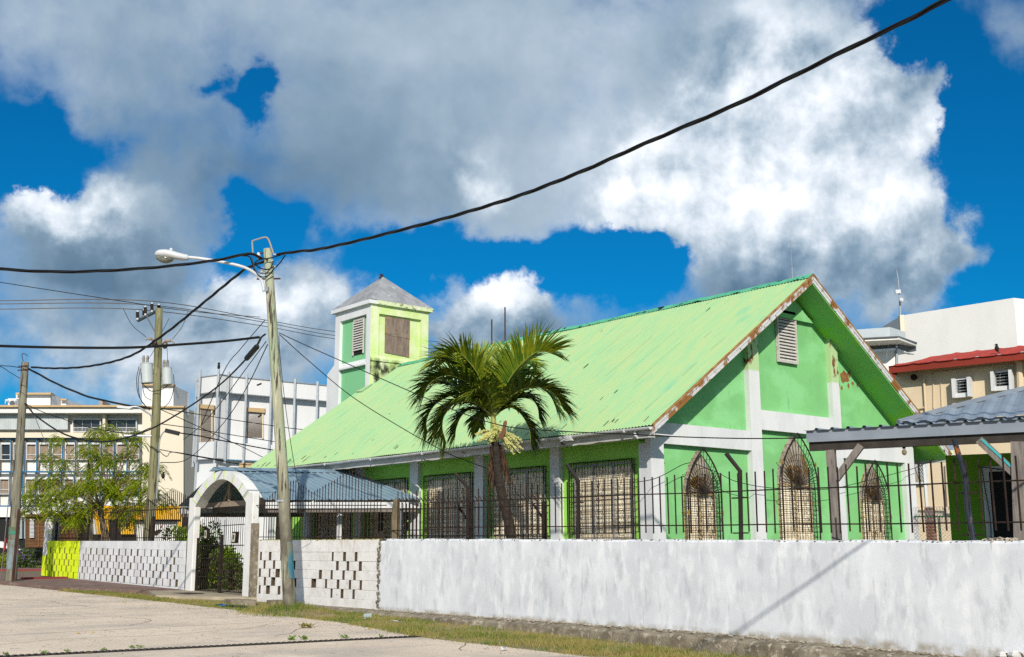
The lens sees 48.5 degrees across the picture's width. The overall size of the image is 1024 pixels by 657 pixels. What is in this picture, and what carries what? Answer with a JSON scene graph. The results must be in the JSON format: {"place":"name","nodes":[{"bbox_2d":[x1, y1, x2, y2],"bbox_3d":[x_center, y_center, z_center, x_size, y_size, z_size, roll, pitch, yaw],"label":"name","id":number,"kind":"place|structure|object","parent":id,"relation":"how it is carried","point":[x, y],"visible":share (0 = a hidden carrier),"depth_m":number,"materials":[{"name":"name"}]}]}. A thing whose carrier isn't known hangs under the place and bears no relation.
{"place":"outdoors","nodes":[
{"label":"outdoors","id":0,"kind":"place"},
{"bbox_2d":[43,513,60,554],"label":"gate column","id":1,"kind":"structure","parent":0,"point":[48,536],"depth_m":40.20,"materials":[{"name":"paint"}]},
{"bbox_2d":[0,573,181,593],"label":"red pavement","id":2,"kind":"structure","parent":0,"point":[68,583],"depth_m":33.49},
{"bbox_2d":[0,353,28,580],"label":"utility pole","id":3,"kind":"object","parent":2,"relation":"on","point":[16,494],"visible":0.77,"depth_m":36.36,"materials":[{"name":"grey wood"}]},
{"bbox_2d":[27,404,150,433],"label":"overhead wire","id":4,"kind":"object","parent":3,"relation":"attached to","point":[86,426],"visible":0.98,"depth_m":36.54,"materials":[{"name":"black"}]},
{"bbox_2d":[28,368,150,408],"bbox_3d":[-13.692,1.903,36.667,4.432,1.490,0.079,-2,-11,9],"label":"overhead cable","id":5,"kind":"object","parent":3,"relation":"attached to","point":[58,384],"visible":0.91,"depth_m":36.64,"materials":[{"name":"black plastic"}]},
{"bbox_2d":[24,333,265,442],"bbox_3d":[-10.220,2.054,30.979,1.134,1.552,16.056,9,-14,-39],"label":"overhead wire","id":6,"kind":"object","parent":3,"relation":"attached to","point":[258,342],"visible":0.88,"depth_m":31.55,"materials":[{"name":"black"}]},
{"bbox_2d":[244,344,259,360],"bbox_3d":[-5.783,0.537,25.258,0.124,0.236,1.096,5,-12,-25],"label":"splice case","id":7,"kind":"object","parent":6,"relation":"attached to","point":[251,352],"visible":1,"depth_m":25.12,"materials":[{"name":"black plastic"}]},
{"bbox_2d":[11,509,20,580],"bbox_3d":[-15.559,6.904,35.650,0.078,2.436,0.126,9,-14,-39],"label":"iron post","id":8,"kind":"object","parent":2,"relation":"on","point":[16,545],"visible":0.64,"depth_m":35.64,"materials":[{"name":"metal"}]},
{"bbox_2d":[0,561,257,594],"bbox_3d":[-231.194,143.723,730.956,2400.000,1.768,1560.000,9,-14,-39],"label":"ground","id":9,"kind":"structure","parent":0,"point":[26,572],"depth_m":67.49,"materials":[{"name":"brown soil"}]},
{"bbox_2d":[0,562,41,567],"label":"fence","id":10,"kind":"object","parent":9,"relation":"on","point":[25,567],"visible":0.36,"depth_m":77.36,"materials":[{"name":"black metal"}]},
{"bbox_2d":[21,577,67,578],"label":"corner kerb","id":11,"kind":"structure","parent":9,"relation":"on","point":[44,577],"depth_m":37.30,"materials":[{"name":"red concrete"}]},
{"bbox_2d":[41,541,79,578],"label":"pierced wall","id":12,"kind":"structure","parent":9,"relation":"on","point":[60,559],"depth_m":38.76,"materials":[{"name":"paint"}]},
{"bbox_2d":[87,455,99,540],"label":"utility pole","id":13,"kind":"object","parent":9,"relation":"on","point":[90,501],"visible":0.19,"depth_m":61.23,"materials":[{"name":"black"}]},
{"bbox_2d":[20,421,177,540],"bbox_3d":[-14.043,5.278,38.237,6.192,4.357,3.824,-2,-11,9],"label":"feathery tree","id":14,"kind":"object","parent":9,"relation":"on","point":[111,491],"visible":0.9,"depth_m":38.03,"materials":[{"name":"green plant"}]},
{"bbox_2d":[0,384,217,560],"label":"cream building","id":15,"kind":"structure","parent":9,"relation":"on","point":[181,474],"depth_m":100.33,"materials":[{"name":"beige concrete"}]},
{"bbox_2d":[0,477,8,494],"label":"window","id":16,"kind":"structure","parent":15,"relation":"in","point":[4,481],"depth_m":100.10,"materials":[{"name":"beige wood"}]},
{"bbox_2d":[0,442,9,459],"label":"window","id":17,"kind":"structure","parent":15,"relation":"in","point":[5,446],"depth_m":100.64,"materials":[{"name":"white glass"}]},
{"bbox_2d":[25,477,34,493],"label":"window","id":18,"kind":"structure","parent":15,"relation":"in","point":[27,479],"depth_m":100.05,"materials":[{"name":"beige wood"}]},
{"bbox_2d":[26,442,35,459],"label":"window","id":19,"kind":"structure","parent":15,"relation":"in","point":[30,446],"depth_m":100.64,"materials":[{"name":"beige wood"}]},
{"bbox_2d":[39,442,48,459],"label":"window","id":20,"kind":"structure","parent":15,"relation":"in","point":[43,448],"depth_m":100.70,"materials":[{"name":"beige wood"}]},
{"bbox_2d":[52,442,61,459],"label":"window","id":21,"kind":"structure","parent":15,"relation":"in","point":[58,452],"depth_m":100.64,"materials":[{"name":"beige wood"}]},
{"bbox_2d":[65,442,74,459],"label":"window","id":22,"kind":"structure","parent":15,"relation":"in","point":[71,444],"depth_m":100.64,"materials":[{"name":"beige wood"}]},
{"bbox_2d":[72,418,101,431],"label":"window","id":23,"kind":"structure","parent":15,"relation":"in","point":[89,422],"depth_m":101.08,"materials":[{"name":"white glass"}]},
{"bbox_2d":[116,442,125,459],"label":"window","id":24,"kind":"structure","parent":15,"relation":"in","point":[119,445],"depth_m":100.65,"materials":[{"name":"beige wood"}]},
{"bbox_2d":[107,418,137,431],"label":"window","id":25,"kind":"structure","parent":15,"relation":"in","point":[124,424],"depth_m":101.08,"materials":[{"name":"white glass"}]},
{"bbox_2d":[78,541,186,589],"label":"pierced wall","id":26,"kind":"structure","parent":9,"relation":"on","point":[162,564],"depth_m":33.90,"materials":[{"name":"white concrete"}]},
{"bbox_2d":[51,490,189,540],"bbox_3d":[-12.588,5.989,35.941,0.078,1.502,11.350,9,-14,-39],"label":"spear fence","id":27,"kind":"object","parent":26,"relation":"on","point":[152,537],"visible":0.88,"depth_m":34.70,"materials":[{"name":"black metal"}]},
{"bbox_2d":[93,506,187,540],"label":"yellow kiosk","id":28,"kind":"object","parent":9,"relation":"on","point":[179,524],"visible":0.21,"depth_m":71.30,"materials":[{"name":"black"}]},
{"bbox_2d":[124,302,179,540],"bbox_3d":[-11.332,3.602,35.762,1.581,9.090,0.918,6,-12,-27],"label":"utility pole","id":29,"kind":"object","parent":9,"relation":"on","point":[153,475],"visible":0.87,"depth_m":35.99,"materials":[{"name":"wood"}]},
{"bbox_2d":[0,282,149,305],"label":"overhead wire","id":30,"kind":"object","parent":29,"relation":"attached to","point":[74,293],"visible":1,"depth_m":34.84,"materials":[{"name":"black"}]},
{"bbox_2d":[117,406,151,420],"bbox_3d":[-11.898,2.672,35.825,1.077,0.472,0.332,2,-11,-10],"label":"street lamp","id":31,"kind":"object","parent":29,"relation":"attached to","point":[129,407],"visible":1,"depth_m":35.85,"materials":[{"name":"metal"}]},
{"bbox_2d":[140,355,153,383],"bbox_3d":[-11.660,1.312,36.319,0.448,0.913,0.434,9,-14,-39],"label":"transformer","id":32,"kind":"object","parent":29,"relation":"attached to","point":[146,369],"visible":1,"depth_m":36.16,"materials":[{"name":"paint"}]},
{"bbox_2d":[161,360,172,385],"bbox_3d":[-11.092,1.415,36.549,0.388,0.823,0.350,-3,-11,13],"label":"transformer","id":33,"kind":"object","parent":29,"relation":"attached to","point":[166,378],"visible":1,"depth_m":36.41,"materials":[{"name":"paint"}]},
{"bbox_2d":[17,307,334,338],"bbox_3d":[-6.722,0.249,50.420,5.423,3.590,35.539,-7,-13,32],"label":"overhead wire","id":34,"kind":"object","parent":29,"relation":"attached to","point":[171,312],"visible":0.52,"depth_m":38.45,"materials":[{"name":"brown"}]},
{"bbox_2d":[161,409,261,456],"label":"overhead wire","id":35,"kind":"object","parent":29,"relation":"attached to","point":[207,430],"visible":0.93,"depth_m":38.39,"materials":[{"name":"black"}]},
{"bbox_2d":[180,432,272,449],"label":"overhead wire","id":36,"kind":"object","parent":35,"relation":"attached to","point":[226,441],"visible":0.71,"depth_m":39.29,"materials":[{"name":"black"}]},
{"bbox_2d":[163,424,274,441],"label":"overhead wire","id":37,"kind":"object","parent":29,"relation":"attached to","point":[218,432],"visible":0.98,"depth_m":39.04,"materials":[{"name":"black"}]},
{"bbox_2d":[0,302,459,347],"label":"overhead wire","id":38,"kind":"object","parent":29,"relation":"attached to","point":[161,306],"visible":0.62,"depth_m":37.47,"materials":[{"name":"brown"}]},
{"bbox_2d":[161,408,302,429],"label":"overhead wire","id":39,"kind":"object","parent":29,"relation":"attached to","point":[228,419],"visible":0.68,"depth_m":39.48,"materials":[{"name":"black"}]},
{"bbox_2d":[0,299,471,344],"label":"overhead wire","id":40,"kind":"object","parent":29,"relation":"attached to","point":[165,302],"visible":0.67,"depth_m":36.92,"materials":[{"name":"brown"}]},
{"bbox_2d":[162,522,200,540],"bbox_3d":[-11.089,7.493,37.852,1.680,2.068,1.524,9,-14,-39],"label":"wall shrub","id":41,"kind":"object","parent":9,"relation":"on","point":[176,526],"visible":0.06,"depth_m":37.50,"materials":[{"name":"green plant"}]},
{"bbox_2d":[197,520,222,589],"bbox_3d":[-8.931,6.674,33.411,1.116,2.090,1.137,9,-14,-39],"label":"gate shrub","id":42,"kind":"object","parent":9,"relation":"on","point":[205,552],"visible":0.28,"depth_m":33.19,"materials":[{"name":"green plant"}]},
{"bbox_2d":[202,544,238,588],"bbox_3d":[-8.224,6.869,32.541,1.133,1.412,1.074,9,-14,-39],"label":"gate shrub","id":43,"kind":"object","parent":9,"relation":"on","point":[214,568],"visible":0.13,"depth_m":32.33,"materials":[{"name":"green plant"}]},
{"bbox_2d":[185,471,261,596],"bbox_3d":[-7.574,5.456,29.963,0.334,3.390,3.980,9,-14,-39],"label":"gateway","id":44,"kind":"object","parent":9,"relation":"on","point":[244,485],"visible":0.89,"depth_m":29.43,"materials":[{"name":"paint"}]},
{"bbox_2d":[194,513,244,592],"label":"iron gate","id":45,"kind":"structure","parent":44,"relation":"attached to","point":[220,577],"depth_m":29.98,"materials":[{"name":"black metal"}]},
{"bbox_2d":[231,532,238,542],"bbox_3d":[-7.153,5.394,29.353,0.104,0.290,0.275,9,-14,-39],"label":"floodlight","id":46,"kind":"object","parent":45,"relation":"attached to","point":[235,537],"visible":1,"depth_m":29.29,"materials":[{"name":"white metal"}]},
{"bbox_2d":[214,552,242,589],"bbox_3d":[-7.757,6.784,31.747,1.166,1.242,0.983,9,-14,-39],"label":"gate shrub","id":47,"kind":"object","parent":9,"relation":"on","point":[237,574],"visible":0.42,"depth_m":31.56,"materials":[{"name":"green plant"}]},
{"bbox_2d":[192,369,326,562],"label":"white clad building","id":48,"kind":"structure","parent":9,"relation":"on","point":[305,403],"depth_m":74.81,"materials":[{"name":"metal"}]},
{"bbox_2d":[179,467,420,560],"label":"covered walk","id":49,"kind":"structure","parent":9,"relation":"on","point":[226,499],"depth_m":30.97,"materials":[{"name":"blue metal"}]},
{"bbox_2d":[257,539,384,608],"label":"pierced wall","id":50,"kind":"structure","parent":9,"relation":"on","point":[339,572],"depth_m":25.57,"materials":[{"name":"paint"}]},
{"bbox_2d":[256,470,386,539],"bbox_3d":[-4.573,4.144,26.482,0.041,1.568,5.904,9,-14,-39],"label":"spear fence","id":51,"kind":"object","parent":50,"relation":"on","point":[336,505],"visible":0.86,"depth_m":25.91,"materials":[{"name":"black metal"}]},
{"bbox_2d":[391,499,399,538],"bbox_3d":[-2.498,4.391,24.448,0.186,1.451,0.200,3,-11,-17],"label":"stone post","id":52,"kind":"object","parent":9,"relation":"on","point":[394,522],"visible":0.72,"depth_m":24.45,"materials":[{"name":"beige stone"}]},
{"bbox_2d":[391,489,440,538],"bbox_3d":[-2.022,3.960,23.789,0.024,1.150,1.800,9,-14,-39],"label":"rebar fence","id":53,"kind":"object","parent":52,"relation":"attached to","point":[412,530],"visible":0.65,"depth_m":23.72,"materials":[{"name":"brown metal"}]},
{"bbox_2d":[405,318,578,538],"bbox_3d":[-0.406,2.370,24.151,3.724,5.054,2.578,0,-11,0],"label":"palm tree","id":54,"kind":"object","parent":9,"relation":"on","point":[493,383],"visible":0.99,"depth_m":24.09,"materials":[{"name":"green plant"}]},
{"bbox_2d":[248,274,950,540],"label":"church","id":55,"kind":"structure","parent":9,"relation":"on","point":[796,357],"depth_m":28.48,"materials":[{"name":"green paint"}]},
{"bbox_2d":[312,499,352,539],"bbox_3d":[-5.397,5.791,34.166,0.166,2.232,2.042,9,-14,-39],"label":"window","id":56,"kind":"structure","parent":55,"relation":"in","point":[344,533],"depth_m":34.24,"materials":[{"name":"metal"}]},
{"bbox_2d":[364,477,408,540],"bbox_3d":[-3.538,5.363,31.982,0.166,2.232,2.042,9,-14,-39],"label":"window","id":57,"kind":"structure","parent":55,"relation":"in","point":[403,487],"depth_m":31.98,"materials":[{"name":"metal"}]},
{"bbox_2d":[409,483,418,495],"bbox_3d":[-2.578,4.252,30.045,0.307,0.364,0.088,10,-15,-43],"label":"loose sheet","id":58,"kind":"object","parent":55,"relation":"on","point":[413,488],"visible":1,"depth_m":30.03,"materials":[{"name":"grey metal"}]},
{"bbox_2d":[423,472,473,538],"bbox_3d":[-1.673,4.933,29.790,0.166,2.232,2.062,9,-14,-39],"label":"window","id":59,"kind":"structure","parent":55,"relation":"in","point":[451,484],"depth_m":29.87,"materials":[{"name":"metal"}]},
{"bbox_2d":[488,466,547,538],"bbox_3d":[0.128,4.519,27.673,0.166,2.232,2.122,9,-14,-39],"label":"window","id":60,"kind":"structure","parent":55,"relation":"in","point":[537,478],"depth_m":27.61,"materials":[{"name":"metal"}]},
{"bbox_2d":[569,458,637,539],"bbox_3d":[2.026,4.082,25.443,0.166,2.232,2.042,9,-14,-39],"label":"window","id":61,"kind":"structure","parent":55,"relation":"in","point":[613,472],"depth_m":25.44,"materials":[{"name":"metal"}]},
{"bbox_2d":[681,448,723,539],"bbox_3d":[4.243,3.932,25.302,1.172,2.535,0.220,9,-14,-39],"label":"arched window","id":62,"kind":"structure","parent":55,"relation":"in","point":[693,469],"depth_m":25.32,"materials":[{"name":"beige metal"}]},
{"bbox_2d":[776,433,820,539],"bbox_3d":[6.936,4.074,27.566,1.462,3.095,0.220,9,-14,-39],"label":"arched window","id":63,"kind":"structure","parent":55,"relation":"in","point":[792,457],"depth_m":27.59,"materials":[{"name":"beige metal"}]},
{"bbox_2d":[694,460,932,489],"bbox_3d":[8.107,3.438,28.315,10.800,1.254,0.016,9,-14,-39],"label":"overhead wire","id":64,"kind":"object","parent":55,"relation":"attached to","point":[806,489],"visible":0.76,"depth_m":27.29,"materials":[{"name":"black"}]},
{"bbox_2d":[860,460,892,539],"bbox_3d":[9.455,4.714,29.583,1.172,2.585,0.220,9,-14,-39],"label":"arched window","id":65,"kind":"structure","parent":55,"relation":"in","point":[875,534],"depth_m":29.58,"materials":[{"name":"beige metal"}]},
{"bbox_2d":[304,604,964,656],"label":"kerb","id":66,"kind":"structure","parent":9,"relation":"on","point":[737,645],"depth_m":17.18,"materials":[{"name":"concrete"}]},
{"bbox_2d":[374,609,969,656],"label":"rubble strip","id":67,"kind":"object","parent":66,"relation":"on","point":[770,638],"visible":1,"depth_m":17.00,"materials":[{"name":"grey gravel"}]},
{"bbox_2d":[995,650,1023,656],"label":"broken stone","id":68,"kind":"object","parent":66,"relation":"on","point":[1014,653],"visible":1,"depth_m":13.40,"materials":[{"name":"white stone"}]},
{"bbox_2d":[379,538,1023,656],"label":"boundary wall","id":69,"kind":"structure","parent":9,"relation":"on","point":[961,598],"depth_m":16.68,"materials":[{"name":"paint"}]},
{"bbox_2d":[428,438,1023,540],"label":"rebar fence","id":70,"kind":"object","parent":69,"relation":"on","point":[971,534],"visible":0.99,"depth_m":16.99,"materials":[{"name":"metal"}]},
{"bbox_2d":[982,537,1017,541],"bbox_3d":[5.986,2.605,13.929,0.178,0.106,0.442,9,-14,-39],"label":"rubble heap","id":71,"kind":"object","parent":69,"relation":"on","point":[1001,539],"visible":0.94,"depth_m":13.91,"materials":[{"name":"beige stone"}]},
{"bbox_2d":[857,327,916,370],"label":"grey pavilion","id":72,"kind":"structure","parent":9,"relation":"on","point":[883,338],"depth_m":66.94,"materials":[{"name":"paint"}]},
{"bbox_2d":[806,417,1023,540],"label":"open shelter","id":73,"kind":"object","parent":9,"relation":"on","point":[983,433],"visible":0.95,"depth_m":16.22,"materials":[{"name":"grey"}]},
{"bbox_2d":[913,506,950,540],"bbox_3d":[11.296,5.724,30.285,3.503,1.946,0.320,-5,-12,25],"label":"chain link fence","id":74,"kind":"object","parent":9,"relation":"on","point":[939,525],"visible":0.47,"depth_m":30.39,"materials":[{"name":"grey metal"}]},
{"bbox_2d":[873,298,1023,360],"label":"white block","id":75,"kind":"structure","parent":9,"relation":"on","point":[978,326],"depth_m":72.47,"materials":[{"name":"white paint"}]},
{"bbox_2d":[895,270,903,314],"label":"radio mast","id":76,"kind":"object","parent":75,"relation":"on","point":[898,291],"visible":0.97,"depth_m":75.62,"materials":[{"name":"metal"}]},
{"bbox_2d":[889,345,1023,540],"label":"cream building","id":77,"kind":"structure","parent":9,"relation":"on","point":[931,383],"depth_m":54.10,"materials":[{"name":"beige paint"}]},
{"bbox_2d":[915,463,928,483],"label":"window","id":78,"kind":"structure","parent":77,"relation":"in","point":[927,465],"depth_m":54.68,"materials":[{"name":"white"}]},
{"bbox_2d":[951,377,972,398],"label":"window","id":79,"kind":"structure","parent":77,"relation":"in","point":[961,387],"depth_m":53.91,"materials":[{"name":"white"}]},
{"bbox_2d":[990,369,1014,391],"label":"window","id":80,"kind":"structure","parent":77,"relation":"in","point":[1000,381],"depth_m":52.81,"materials":[{"name":"white"}]},
{"bbox_2d":[896,386,1023,540],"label":"green booth","id":81,"kind":"object","parent":9,"relation":"on","point":[1007,404],"visible":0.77,"depth_m":18.66,"materials":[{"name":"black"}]},
{"bbox_2d":[981,466,1013,540],"bbox_3d":[8.509,3.620,18.111,1.719,2.895,0.030,-6,-12,29],"label":"doorway","id":82,"kind":"structure","parent":81,"relation":"in","point":[999,496],"depth_m":18.58,"materials":[{"name":"black"}]},
{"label":"lawn","id":83,"kind":"structure","parent":9,"relation":"on","visible":0},
{"bbox_2d":[18,544,42,566],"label":"flower hedge","id":84,"kind":"object","parent":83,"relation":"on","point":[27,556],"visible":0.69,"depth_m":82.01,"materials":[{"name":"green plant"}]},
{"bbox_2d":[24,514,86,547],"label":"log hut","id":85,"kind":"object","parent":83,"relation":"on","point":[34,535],"visible":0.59,"depth_m":80.68,"materials":[{"name":"brown wood"}]},
{"bbox_2d":[148,588,256,599],"bbox_3d":[-7.135,7.022,29.956,4.550,0.184,4.350,9,-14,-39],"label":"gate apron","id":86,"kind":"object","parent":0,"point":[207,595],"visible":0.29,"depth_m":28.77,"materials":[{"name":"concrete"}]},
{"bbox_2d":[0,585,585,656],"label":"road","id":87,"kind":"structure","parent":0,"point":[161,617],"depth_m":18.92,"materials":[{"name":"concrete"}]},
{"bbox_2d":[0,635,420,656],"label":"drain grate","id":88,"kind":"object","parent":87,"relation":"on","point":[138,649],"visible":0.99,"depth_m":16.68,"materials":[{"name":"black concrete"}]},
{"bbox_2d":[0,595,478,650],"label":"road cracks","id":89,"kind":"object","parent":87,"relation":"on","point":[150,620],"visible":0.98,"depth_m":20.62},
{"bbox_2d":[0,587,556,656],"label":"road grit","id":90,"kind":"object","parent":87,"relation":"on","point":[249,621],"visible":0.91,"depth_m":20.91,"materials":[{"name":"beige gravel"}]},
{"bbox_2d":[59,588,771,656],"bbox_3d":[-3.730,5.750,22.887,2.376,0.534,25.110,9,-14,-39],"label":"grass","id":91,"kind":"structure","parent":0,"point":[539,641],"depth_m":19.22,"materials":[{"name":"green plant"}]},
{"bbox_2d":[224,599,282,605],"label":"broken slab","id":92,"kind":"structure","parent":91,"relation":"on","point":[244,601],"depth_m":26.31,"materials":[{"name":"concrete"}]},
{"bbox_2d":[251,236,295,607],"bbox_3d":[-5.126,2.111,24.529,1.278,8.430,0.304,0,-11,-1],"label":"utility pole","id":93,"kind":"object","parent":91,"relation":"on","point":[287,564],"visible":0.84,"depth_m":24.38,"materials":[{"name":"grey wood"}]},
{"bbox_2d":[0,336,259,348],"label":"overhead wire","id":94,"kind":"object","parent":93,"relation":"attached to","point":[121,347],"visible":1,"depth_m":23.43,"materials":[{"name":"black"}]},
{"bbox_2d":[0,252,261,272],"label":"overhead cable","id":95,"kind":"object","parent":93,"relation":"attached to","point":[127,269],"visible":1,"depth_m":23.50,"materials":[{"name":"black plastic"}]},
{"bbox_2d":[31,259,267,368],"bbox_3d":[-10.300,0.106,31.104,0.556,1.129,15.757,9,-14,-39],"label":"overhead cable","id":96,"kind":"object","parent":93,"relation":"attached to","point":[193,310],"visible":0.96,"depth_m":30.00,"materials":[{"name":"black plastic"}]},
{"bbox_2d":[155,248,268,291],"bbox_3d":[-6.543,-1.294,24.792,2.457,0.887,0.360,1,-11,-7],"label":"street lamp","id":97,"kind":"object","parent":93,"relation":"attached to","point":[166,256],"visible":0.97,"depth_m":24.69,"materials":[{"name":"metal"}]},
{"bbox_2d":[160,344,267,462],"bbox_3d":[-7.574,2.190,29.251,0.614,1.972,10.294,6,-12,-28],"label":"overhead wire","id":98,"kind":"object","parent":93,"relation":"attached to","point":[230,413],"visible":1,"depth_m":28.43,"materials":[{"name":"black"}]},
{"bbox_2d":[183,341,265,439],"bbox_3d":[-7.381,1.731,28.686,0.043,1.410,8.952,5,-12,-26],"label":"overhead wire","id":99,"kind":"object","parent":93,"relation":"attached to","point":[230,389],"visible":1,"depth_m":27.47,"materials":[{"name":"black"}]},
{"bbox_2d":[201,320,264,423],"bbox_3d":[-6.864,1.212,27.782,0.116,1.686,6.686,5,-12,-25],"label":"overhead wire","id":100,"kind":"object","parent":93,"relation":"attached to","point":[225,368],"visible":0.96,"depth_m":28.77,"materials":[{"name":"black"}]},
{"bbox_2d":[279,342,302,502],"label":"overhead wire","id":101,"kind":"object","parent":93,"relation":"attached to","point":[287,423],"visible":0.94,"depth_m":24.78,"materials":[{"name":"black"}]},
{"bbox_2d":[279,334,486,468],"bbox_3d":[-2.799,1.621,25.030,4.673,2.920,0.067,2,-11,-10],"label":"overhead wire","id":102,"kind":"object","parent":93,"relation":"attached to","point":[370,408],"visible":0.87,"depth_m":24.92,"materials":[{"name":"black"}]},
{"bbox_2d":[280,333,804,438],"bbox_3d":[-0.401,0.861,20.983,12.011,3.051,0.352,-9,-14,37],"label":"overhead wire","id":103,"kind":"object","parent":93,"relation":"attached to","point":[550,430],"visible":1,"depth_m":19.73,"materials":[{"name":"black"}]},
{"bbox_2d":[276,0,950,255],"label":"overhead cable","id":104,"kind":"object","parent":93,"relation":"attached to","point":[797,73],"visible":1,"depth_m":16.64,"materials":[{"name":"black plastic"}]},
{"bbox_2d":[255,608,338,616],"bbox_3d":[-4.580,5.921,23.866,1.430,0.130,2.860,9,-14,-39],"label":"soil mound","id":105,"kind":"object","parent":91,"relation":"on","point":[312,615],"visible":0.24,"depth_m":23.07,"materials":[{"name":"soil"}]},
{"bbox_2d":[395,494,550,538],"bbox_3d":[-0.964,4.206,22.922,0.111,1.732,5.211,9,-14,-39],"label":"bent tip fence","id":106,"kind":"object","parent":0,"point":[544,535],"visible":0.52,"depth_m":22.53,"materials":[{"name":"black metal"}]},
{"bbox_2d":[0,0,1023,460],"label":"sky","id":107,"kind":"structure","parent":0,"point":[131,130],"materials":[{"name":"blue"}]},
{"bbox_2d":[924,506,936,540],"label":"brick column","id":108,"kind":"structure","parent":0,"point":[930,531],"depth_m":32.44,"materials":[{"name":"beige"}]},
{"bbox_2d":[922,445,952,506],"bbox_3d":[12.768,5.635,33.710,1.162,4.519,0.550,0,-11,0],"label":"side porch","id":109,"kind":"object","parent":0,"point":[950,447],"visible":0.11,"depth_m":33.91,"materials":[{"name":"white paint"}]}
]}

